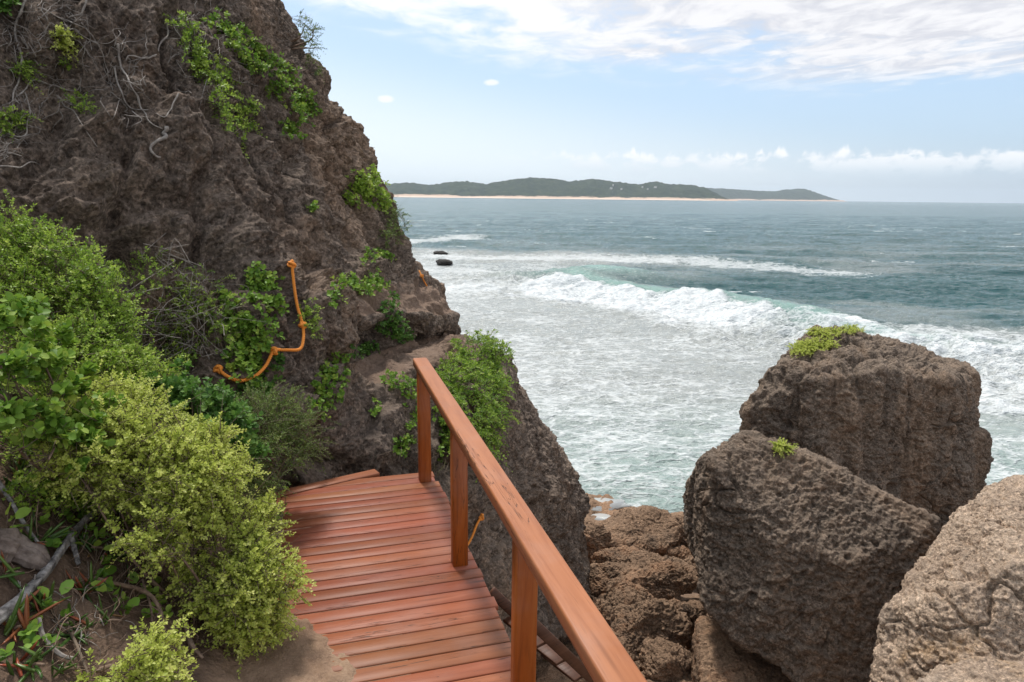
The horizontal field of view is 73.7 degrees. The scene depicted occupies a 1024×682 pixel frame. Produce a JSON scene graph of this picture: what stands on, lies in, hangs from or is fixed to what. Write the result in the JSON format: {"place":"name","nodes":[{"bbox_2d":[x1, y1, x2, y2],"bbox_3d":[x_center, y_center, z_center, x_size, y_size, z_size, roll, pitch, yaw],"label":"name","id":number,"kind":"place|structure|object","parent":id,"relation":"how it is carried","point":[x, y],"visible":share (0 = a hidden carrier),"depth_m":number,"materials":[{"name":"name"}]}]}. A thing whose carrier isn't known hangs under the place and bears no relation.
{"place":"outdoors","nodes":[
{"label":"outdoors","id":0,"kind":"place"},
{"bbox_2d":[0,335,283,681],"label":"earth bank","id":1,"kind":"structure","parent":0,"point":[212,668],"depth_m":2.77,"materials":[{"name":"soil"}]},
{"bbox_2d":[0,550,24,588],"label":"ice plant","id":2,"kind":"object","parent":1,"relation":"on","point":[10,573],"visible":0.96,"depth_m":2.48,"materials":[{"name":"green plant"}]},
{"bbox_2d":[3,456,30,493],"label":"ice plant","id":3,"kind":"object","parent":1,"relation":"on","point":[18,467],"visible":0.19,"depth_m":2.94,"materials":[{"name":"green plant"}]},
{"bbox_2d":[5,502,32,527],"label":"plant","id":4,"kind":"object","parent":1,"relation":"on","point":[22,512],"visible":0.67,"depth_m":2.67,"materials":[{"name":"green plant"}]},
{"bbox_2d":[0,480,38,541],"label":"branch","id":5,"kind":"object","parent":1,"relation":"on","point":[14,506],"visible":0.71,"depth_m":2.77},
{"bbox_2d":[0,352,49,460],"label":"ground cover","id":6,"kind":"object","parent":1,"relation":"on","point":[1,392],"depth_m":3.35,"materials":[{"name":"green plant"}]},
{"bbox_2d":[0,527,54,572],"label":"rock","id":7,"kind":"object","parent":1,"relation":"on","point":[22,550],"visible":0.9,"depth_m":2.59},
{"bbox_2d":[0,640,56,681],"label":"ice plant","id":8,"kind":"object","parent":1,"relation":"on","point":[32,660],"visible":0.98,"depth_m":2.22,"materials":[{"name":"green plant"}]},
{"bbox_2d":[0,586,64,645],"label":"ice plant","id":9,"kind":"object","parent":1,"relation":"on","point":[16,616],"visible":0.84,"depth_m":2.34,"materials":[{"name":"orange plant"}]},
{"bbox_2d":[17,509,74,551],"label":"ice plant","id":10,"kind":"object","parent":1,"relation":"on","point":[51,531],"visible":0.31,"depth_m":2.75,"materials":[{"name":"green plant"}]},
{"bbox_2d":[25,581,70,613],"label":"ice plant","id":11,"kind":"object","parent":1,"relation":"on","point":[36,605],"visible":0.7,"depth_m":2.46,"materials":[{"name":"green plant"}]},
{"bbox_2d":[0,508,98,624],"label":"branch","id":12,"kind":"object","parent":1,"relation":"on","point":[8,607],"visible":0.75,"depth_m":2.58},
{"bbox_2d":[68,530,80,565],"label":"branch","id":13,"kind":"object","parent":12,"relation":"attached to","point":[73,546],"visible":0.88,"depth_m":2.81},
{"bbox_2d":[29,579,73,623],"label":"plant","id":14,"kind":"object","parent":1,"relation":"on","point":[66,586],"visible":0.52,"depth_m":2.52,"materials":[{"name":"green plant"}]},
{"bbox_2d":[37,617,74,660],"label":"branch","id":15,"kind":"object","parent":1,"relation":"on","point":[57,652],"visible":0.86,"depth_m":2.35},
{"bbox_2d":[0,291,126,495],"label":"shrub","id":16,"kind":"object","parent":1,"relation":"on","point":[30,359],"visible":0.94,"depth_m":2.79,"materials":[{"name":"green plant"}]},
{"bbox_2d":[51,650,79,677],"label":"ice plant","id":17,"kind":"object","parent":1,"relation":"on","point":[62,668],"visible":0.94,"depth_m":2.29,"materials":[{"name":"green plant"}]},
{"bbox_2d":[43,613,95,652],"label":"ice plant","id":18,"kind":"object","parent":1,"relation":"on","point":[76,634],"visible":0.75,"depth_m":2.48,"materials":[{"name":"green plant"}]},
{"bbox_2d":[7,513,138,658],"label":"dead twigs","id":19,"kind":"object","parent":1,"relation":"on","point":[55,621],"visible":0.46,"depth_m":2.56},
{"bbox_2d":[65,622,88,674],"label":"branch","id":20,"kind":"object","parent":1,"relation":"on","point":[73,638],"visible":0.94,"depth_m":2.43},
{"bbox_2d":[0,189,155,394],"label":"shrub","id":21,"kind":"object","parent":1,"relation":"on","point":[23,273],"visible":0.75,"depth_m":3.67,"materials":[{"name":"green plant"}]},
{"bbox_2d":[65,562,113,602],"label":"ice plant","id":22,"kind":"object","parent":1,"relation":"on","point":[79,587],"visible":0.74,"depth_m":2.71,"materials":[{"name":"green plant"}]},
{"bbox_2d":[0,497,180,660],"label":"ground cover","id":23,"kind":"object","parent":1,"relation":"on","point":[28,633],"visible":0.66,"depth_m":2.80,"materials":[{"name":"green plant"}]},
{"bbox_2d":[68,530,114,556],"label":"ice plant","id":24,"kind":"object","parent":1,"relation":"on","point":[87,545],"visible":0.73,"depth_m":2.94,"materials":[{"name":"green plant"}]},
{"bbox_2d":[75,529,114,562],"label":"plant","id":25,"kind":"object","parent":1,"relation":"on","point":[98,542],"visible":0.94,"depth_m":2.90,"materials":[{"name":"green plant"}]},
{"bbox_2d":[7,317,189,420],"bbox_3d":[-2.148,0.229,3.541,0.662,0.714,0.980,1,12,0],"label":"shrub","id":26,"kind":"object","parent":1,"relation":"on","point":[136,365],"visible":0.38,"depth_m":3.50,"materials":[{"name":"green plant"}]},
{"bbox_2d":[93,593,123,625],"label":"ice plant","id":27,"kind":"object","parent":1,"relation":"on","point":[108,620],"visible":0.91,"depth_m":2.64,"materials":[{"name":"green plant"}]},
{"bbox_2d":[91,579,139,615],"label":"plant","id":28,"kind":"object","parent":1,"relation":"on","point":[135,601],"visible":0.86,"depth_m":2.75,"materials":[{"name":"green plant"}]},
{"bbox_2d":[104,532,134,558],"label":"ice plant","id":29,"kind":"object","parent":1,"relation":"on","point":[117,556],"visible":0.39,"depth_m":3.01,"materials":[{"name":"green plant"}]},
{"bbox_2d":[104,540,138,583],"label":"plant","id":30,"kind":"object","parent":1,"relation":"on","point":[111,569],"visible":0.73,"depth_m":2.99,"materials":[{"name":"green plant"}]},
{"bbox_2d":[93,576,166,632],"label":"branch","id":31,"kind":"object","parent":1,"relation":"on","point":[141,590],"visible":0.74,"depth_m":2.88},
{"bbox_2d":[70,612,201,681],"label":"shrub","id":32,"kind":"object","parent":1,"relation":"on","point":[154,662],"visible":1,"depth_m":2.35,"materials":[{"name":"green plant"}]},
{"bbox_2d":[0,384,291,530],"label":"ground cover","id":33,"kind":"object","parent":1,"relation":"on","point":[41,490],"visible":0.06,"depth_m":2.96,"materials":[{"name":"green plant"}]},
{"bbox_2d":[141,579,152,651],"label":"branch","id":34,"kind":"object","parent":1,"relation":"on","point":[147,597],"visible":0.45,"depth_m":2.89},
{"bbox_2d":[4,470,296,681],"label":"dead twigs","id":35,"kind":"object","parent":1,"relation":"on","point":[75,590],"visible":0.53,"depth_m":2.76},
{"bbox_2d":[11,348,316,678],"bbox_3d":[-1.502,0.768,3.143,1.207,1.390,0.962,1,12,0],"label":"shrub","id":36,"kind":"object","parent":1,"relation":"on","point":[189,484],"visible":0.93,"depth_m":3.00,"materials":[{"name":"green plant"}]},
{"bbox_2d":[153,585,193,617],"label":"plant","id":37,"kind":"object","parent":1,"relation":"on","point":[156,611],"visible":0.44,"depth_m":3.04,"materials":[{"name":"green plant"}]},
{"bbox_2d":[182,620,203,658],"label":"branch","id":38,"kind":"object","parent":1,"relation":"on","point":[192,645],"visible":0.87,"depth_m":2.92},
{"bbox_2d":[134,356,271,485],"bbox_3d":[-1.682,0.466,3.684,0.732,0.745,0.649,-6,14,-29],"label":"shrub","id":39,"kind":"object","parent":1,"relation":"on","point":[187,387],"visible":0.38,"depth_m":3.60,"materials":[{"name":"green plant"}]},
{"bbox_2d":[233,379,340,512],"bbox_3d":[-1.570,0.727,4.179,0.807,0.857,1.318,1,12,0],"label":"shrub","id":40,"kind":"object","parent":1,"relation":"on","point":[280,438],"visible":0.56,"depth_m":4.38,"materials":[{"name":"green plant"}]},
{"bbox_2d":[273,358,646,681],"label":"boardwalk","id":41,"kind":"structure","parent":1,"relation":"on","point":[407,534],"depth_m":3.57,"materials":[{"name":"brown wood"}]},
{"bbox_2d":[241,572,408,681],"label":"sand","id":42,"kind":"structure","parent":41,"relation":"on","point":[306,655],"depth_m":3.09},
{"bbox_2d":[490,587,593,681],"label":"wooden staircase","id":43,"kind":"structure","parent":41,"relation":"attached to","point":[554,651],"depth_m":3.98,"materials":[{"name":"brown wood"}]},
{"bbox_2d":[0,0,518,540],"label":"cliff","id":44,"kind":"structure","parent":0,"point":[204,186],"depth_m":5.54,"materials":[{"name":"stone"}]},
{"bbox_2d":[0,0,21,15],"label":"plant","id":45,"kind":"object","parent":44,"relation":"on","point":[4,8],"visible":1,"depth_m":4.93,"materials":[{"name":"green plant"}]},
{"bbox_2d":[0,92,30,137],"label":"root","id":46,"kind":"object","parent":44,"relation":"attached to","point":[26,123],"visible":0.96,"depth_m":4.79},
{"bbox_2d":[12,0,26,112],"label":"root","id":47,"kind":"object","parent":44,"relation":"attached to","point":[15,26],"visible":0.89,"depth_m":4.97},
{"bbox_2d":[0,52,45,142],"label":"plant","id":48,"kind":"object","parent":44,"relation":"on","point":[25,67],"visible":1,"depth_m":4.79,"materials":[{"name":"green plant"}]},
{"bbox_2d":[17,77,80,96],"bbox_3d":[-3.440,-1.869,5.043,0.167,0.188,0.434,11,15,39],"label":"root","id":49,"kind":"object","parent":44,"relation":"attached to","point":[22,92],"visible":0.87,"depth_m":5.07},
{"bbox_2d":[41,0,86,22],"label":"root","id":50,"kind":"object","parent":44,"relation":"attached to","point":[83,8],"visible":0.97,"depth_m":5.08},
{"bbox_2d":[48,22,82,67],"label":"plant","id":51,"kind":"object","parent":44,"relation":"on","point":[62,42],"visible":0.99,"depth_m":5.02,"materials":[{"name":"green plant"}]},
{"bbox_2d":[38,8,108,71],"bbox_3d":[-3.270,-2.235,5.089,0.430,0.416,0.117,-3,13,-19],"label":"root","id":52,"kind":"object","parent":44,"relation":"attached to","point":[86,29],"visible":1,"depth_m":5.08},
{"bbox_2d":[57,56,99,115],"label":"plant","id":53,"kind":"object","parent":44,"relation":"on","point":[73,101],"visible":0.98,"depth_m":5.02,"materials":[{"name":"green plant"}]},
{"bbox_2d":[114,67,147,109],"bbox_3d":[-2.907,-1.910,5.156,0.367,0.333,0.076,7,14,29],"label":"root","id":54,"kind":"object","parent":44,"relation":"attached to","point":[115,72],"visible":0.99,"depth_m":5.17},
{"bbox_2d":[0,0,264,171],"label":"dead twigs","id":55,"kind":"object","parent":44,"relation":"on","point":[15,100],"visible":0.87,"depth_m":5.08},
{"bbox_2d":[117,43,162,128],"bbox_3d":[-2.836,-1.924,5.144,0.492,0.648,0.082,8,14,31],"label":"root","id":56,"kind":"object","parent":44,"relation":"attached to","point":[119,59],"visible":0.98,"depth_m":5.19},
{"bbox_2d":[125,23,168,60],"bbox_3d":[-2.892,-2.430,5.515,0.126,0.426,0.621,2,12,5],"label":"root","id":57,"kind":"object","parent":44,"relation":"attached to","point":[161,41],"visible":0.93,"depth_m":5.58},
{"bbox_2d":[149,126,168,157],"bbox_3d":[-2.626,-1.488,5.101,0.076,0.245,0.176,4,12,17],"label":"root","id":58,"kind":"object","parent":44,"relation":"attached to","point":[164,133],"visible":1,"depth_m":5.08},
{"bbox_2d":[104,233,262,369],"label":"dead twigs","id":59,"kind":"object","parent":44,"relation":"on","point":[182,329],"visible":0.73,"depth_m":4.76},
{"bbox_2d":[112,238,255,375],"bbox_3d":[-2.353,-0.128,4.870,1.060,1.203,0.960,-5,13,-24],"label":"shrub","id":60,"kind":"object","parent":44,"relation":"on","point":[186,291],"visible":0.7,"depth_m":4.81,"materials":[{"name":"green plant"}]},
{"bbox_2d":[162,9,267,161],"bbox_3d":[-2.607,-2.297,6.264,0.686,1.315,1.595,1,12,0],"label":"plant","id":61,"kind":"object","parent":44,"relation":"attached to","point":[203,62],"visible":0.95,"depth_m":5.82,"materials":[{"name":"green plant"}]},
{"bbox_2d":[203,285,284,389],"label":"creeper","id":62,"kind":"object","parent":44,"relation":"attached to","point":[244,352],"visible":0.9,"depth_m":5.04,"materials":[{"name":"green plant"}]},
{"bbox_2d":[213,259,307,381],"bbox_3d":[-1.831,-0.173,5.135,0.270,0.799,0.965,5,13,18],"label":"climbing rope","id":63,"kind":"object","parent":44,"relation":"attached to","point":[218,368],"visible":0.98,"depth_m":5.26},
{"bbox_2d":[235,352,285,421],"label":"plant","id":64,"kind":"object","parent":44,"relation":"on","point":[279,358],"visible":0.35,"depth_m":5.11,"materials":[{"name":"green plant"}]},
{"bbox_2d":[200,7,322,136],"bbox_3d":[-2.494,-2.700,7.087,0.570,1.172,2.054,2,12,8],"label":"plant","id":65,"kind":"object","parent":44,"relation":"attached to","point":[300,98],"visible":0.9,"depth_m":7.09,"materials":[{"name":"green plant"}]},
{"bbox_2d":[239,261,288,323],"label":"creeper","id":66,"kind":"object","parent":44,"relation":"attached to","point":[256,284],"visible":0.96,"depth_m":5.28,"materials":[{"name":"green plant"}]},
{"bbox_2d":[133,55,449,488],"bbox_3d":[-1.554,-0.884,6.942,2.440,4.506,4.785,1,12,0],"label":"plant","id":67,"kind":"object","parent":44,"relation":"on","point":[437,454],"visible":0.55,"depth_m":6.13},
{"bbox_2d":[278,117,307,139],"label":"plant","id":68,"kind":"object","parent":44,"relation":"attached to","point":[290,125],"visible":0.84,"depth_m":7.21,"materials":[{"name":"green plant"}]},
{"bbox_2d":[290,9,326,83],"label":"shrub","id":69,"kind":"object","parent":44,"relation":"on","point":[307,58],"visible":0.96,"depth_m":8.23,"materials":[{"name":"green plant"}]},
{"bbox_2d":[293,297,324,339],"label":"creeper","id":70,"kind":"object","parent":44,"relation":"attached to","point":[308,312],"visible":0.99,"depth_m":5.55,"materials":[{"name":"green plant"}]},
{"bbox_2d":[305,200,318,212],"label":"plant","id":71,"kind":"object","parent":44,"relation":"on","point":[313,205],"visible":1,"depth_m":6.59,"materials":[{"name":"green plant"}]},
{"bbox_2d":[306,351,351,421],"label":"plant","id":72,"kind":"object","parent":44,"relation":"on","point":[329,374],"visible":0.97,"depth_m":5.60,"materials":[{"name":"green plant"}]},
{"bbox_2d":[327,246,396,308],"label":"plant","id":73,"kind":"object","parent":44,"relation":"on","point":[367,282],"visible":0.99,"depth_m":7.03,"materials":[{"name":"green plant"}]},
{"bbox_2d":[348,340,379,358],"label":"plant","id":74,"kind":"object","parent":44,"relation":"on","point":[368,345],"visible":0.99,"depth_m":7.12,"materials":[{"name":"green plant"}]},
{"bbox_2d":[342,163,395,213],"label":"shrub","id":75,"kind":"object","parent":44,"relation":"on","point":[360,185],"visible":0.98,"depth_m":8.37,"materials":[{"name":"green plant"}]},
{"bbox_2d":[374,290,415,343],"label":"plant","id":76,"kind":"object","parent":44,"relation":"on","point":[397,331],"visible":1,"depth_m":7.27,"materials":[{"name":"green plant"}]},
{"bbox_2d":[376,196,422,253],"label":"shrub","id":77,"kind":"object","parent":44,"relation":"on","point":[393,216],"visible":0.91,"depth_m":8.75,"materials":[{"name":"green plant"}]},
{"bbox_2d":[368,368,434,457],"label":"plant","id":78,"kind":"object","parent":44,"relation":"on","point":[407,439],"visible":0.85,"depth_m":6.23,"materials":[{"name":"green plant"}]},
{"bbox_2d":[432,379,455,463],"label":"plant","id":79,"kind":"object","parent":44,"relation":"on","point":[444,428],"visible":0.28,"depth_m":6.47,"materials":[{"name":"green plant"}]},
{"bbox_2d":[468,513,483,544],"bbox_3d":[-0.383,1.828,6.546,0.061,0.235,0.412,7,13,28],"label":"climbing rope","id":80,"kind":"object","parent":44,"relation":"attached to","point":[481,517],"visible":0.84,"depth_m":6.59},
{"bbox_2d":[394,196,711,200],"bbox_3d":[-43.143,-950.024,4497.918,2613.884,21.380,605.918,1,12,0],"label":"beach","id":81,"kind":"structure","parent":0,"point":[550,198],"depth_m":4355.27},
{"bbox_2d":[386,177,737,200],"bbox_3d":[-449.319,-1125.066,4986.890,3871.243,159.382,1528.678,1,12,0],"label":"hills","id":82,"kind":"structure","parent":0,"point":[550,188],"depth_m":4699.44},
{"bbox_2d":[536,493,711,681],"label":"gully floor","id":83,"kind":"structure","parent":0,"point":[546,671],"depth_m":9.38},
{"bbox_2d":[458,334,590,661],"bbox_3d":[-0.166,2.228,10.028,2.819,4.711,6.727,1,12,0],"label":"rock outcrop","id":84,"kind":"object","parent":83,"relation":"on","point":[543,476],"visible":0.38,"depth_m":8.97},
{"bbox_2d":[435,329,519,481],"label":"shrub","id":85,"kind":"object","parent":84,"relation":"on","point":[482,371],"visible":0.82,"depth_m":7.04,"materials":[{"name":"green plant"}]},
{"bbox_2d":[584,519,610,557],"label":"rock","id":86,"kind":"object","parent":83,"relation":"on","point":[597,535],"visible":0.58,"depth_m":13.02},
{"bbox_2d":[592,513,609,520],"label":"water","id":87,"kind":"structure","parent":83,"relation":"on","point":[600,516],"depth_m":16.00,"materials":[{"name":"grey liquid"}]},
{"bbox_2d":[589,595,614,626],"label":"rock","id":88,"kind":"object","parent":83,"relation":"on","point":[604,608],"visible":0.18,"depth_m":9.64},
{"bbox_2d":[589,561,626,597],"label":"rock","id":89,"kind":"object","parent":83,"relation":"on","point":[602,574],"visible":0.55,"depth_m":11.19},
{"bbox_2d":[591,498,630,510],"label":"water","id":90,"kind":"structure","parent":83,"relation":"on","point":[617,504],"depth_m":16.70,"materials":[{"name":"grey liquid"}]},
{"bbox_2d":[590,545,638,563],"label":"rock","id":91,"kind":"object","parent":83,"relation":"on","point":[618,554],"visible":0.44,"depth_m":12.76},
{"bbox_2d":[604,577,654,606],"bbox_3d":[1.820,3.970,10.265,0.880,0.664,0.762,1,12,0],"label":"rock","id":92,"kind":"object","parent":83,"relation":"on","point":[621,591],"visible":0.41,"depth_m":10.14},
{"bbox_2d":[599,505,682,556],"bbox_3d":[2.571,3.931,13.935,1.791,0.800,1.502,1,12,0],"label":"rock","id":93,"kind":"object","parent":83,"relation":"on","point":[648,528],"visible":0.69,"depth_m":13.67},
{"bbox_2d":[610,599,693,661],"bbox_3d":[1.890,3.958,9.423,1.186,0.909,0.872,1,12,0],"label":"rock","id":94,"kind":"object","parent":83,"relation":"on","point":[634,626],"visible":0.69,"depth_m":9.23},
{"bbox_2d":[618,550,697,599],"bbox_3d":[2.413,3.974,11.345,1.495,0.811,1.051,1,12,0],"label":"rock","id":95,"kind":"object","parent":83,"relation":"on","point":[657,575],"visible":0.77,"depth_m":11.08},
{"bbox_2d":[639,636,692,681],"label":"rock","id":96,"kind":"object","parent":83,"relation":"on","point":[662,659],"visible":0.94,"depth_m":8.46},
{"bbox_2d":[652,598,680,607],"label":"rock","id":97,"kind":"object","parent":83,"relation":"on","point":[674,601],"visible":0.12,"depth_m":10.32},
{"bbox_2d":[663,545,690,559],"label":"rock","id":98,"kind":"object","parent":83,"relation":"on","point":[682,552],"visible":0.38,"depth_m":13.28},
{"bbox_2d":[673,514,687,547],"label":"rock","id":99,"kind":"object","parent":83,"relation":"on","point":[679,518],"visible":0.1,"depth_m":13.90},
{"bbox_2d":[685,463,695,558],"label":"rock","id":100,"kind":"object","parent":83,"relation":"on","point":[689,494],"visible":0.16,"depth_m":9.05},
{"bbox_2d":[684,555,697,572],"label":"rock","id":101,"kind":"object","parent":83,"relation":"on","point":[689,560],"visible":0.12,"depth_m":12.25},
{"bbox_2d":[675,601,707,648],"bbox_3d":[2.600,4.072,9.805,0.533,0.732,0.470,1,12,0],"label":"rock","id":102,"kind":"object","parent":83,"relation":"on","point":[693,612],"visible":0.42,"depth_m":9.68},
{"bbox_2d":[691,616,790,681],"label":"boulder","id":103,"kind":"object","parent":83,"relation":"on","point":[719,655],"visible":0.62,"depth_m":8.05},
{"bbox_2d":[682,430,940,681],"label":"boulder","id":104,"kind":"object","parent":83,"relation":"on","point":[805,559],"visible":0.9,"depth_m":7.63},
{"bbox_2d":[767,437,798,457],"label":"plant","id":105,"kind":"object","parent":104,"relation":"on","point":[779,446],"visible":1,"depth_m":8.08,"materials":[{"name":"green plant"}]},
{"bbox_2d":[739,324,981,531],"bbox_3d":[7.008,2.897,14.197,4.187,6.723,5.849,6,13,25],"label":"boulder","id":106,"kind":"object","parent":83,"relation":"on","point":[897,418],"visible":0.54,"depth_m":11.96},
{"bbox_2d":[786,323,864,357],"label":"plant","id":107,"kind":"object","parent":106,"relation":"on","point":[802,346],"visible":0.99,"depth_m":12.70,"materials":[{"name":"green plant"}]},
{"bbox_2d":[972,427,993,499],"bbox_3d":[8.839,3.295,13.643,0.936,3.443,0.996,1,12,0],"label":"rock","id":108,"kind":"object","parent":106,"relation":"attached to","point":[984,459],"visible":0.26,"depth_m":13.06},
{"bbox_2d":[869,475,1023,681],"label":"boulder","id":109,"kind":"object","parent":83,"relation":"on","point":[958,596],"visible":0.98,"depth_m":5.07,"materials":[{"name":"stone"}]},
{"bbox_2d":[916,656,1023,681],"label":"boulder","id":110,"kind":"object","parent":109,"relation":"on","point":[981,669],"visible":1,"depth_m":4.36,"materials":[{"name":"stone"}]},
{"bbox_2d":[281,0,1023,202],"label":"sky","id":111,"kind":"structure","parent":0,"point":[846,100],"materials":[{"name":"blue"}]},
{"bbox_2d":[393,197,1023,512],"bbox_3d":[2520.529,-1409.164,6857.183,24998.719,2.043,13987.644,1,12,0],"label":"sea","id":112,"kind":"structure","parent":0,"point":[650,340],"depth_m":56.32,"materials":[{"name":"liquid"}]},
{"bbox_2d":[436,259,452,265],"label":"sea rock","id":113,"kind":"object","parent":112,"relation":"in","point":[443,262],"visible":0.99,"depth_m":83.17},
{"bbox_2d":[707,188,843,200],"bbox_3d":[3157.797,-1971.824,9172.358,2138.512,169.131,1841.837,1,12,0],"label":"hills","id":114,"kind":"structure","parent":0,"point":[799,194],"depth_m":8824.43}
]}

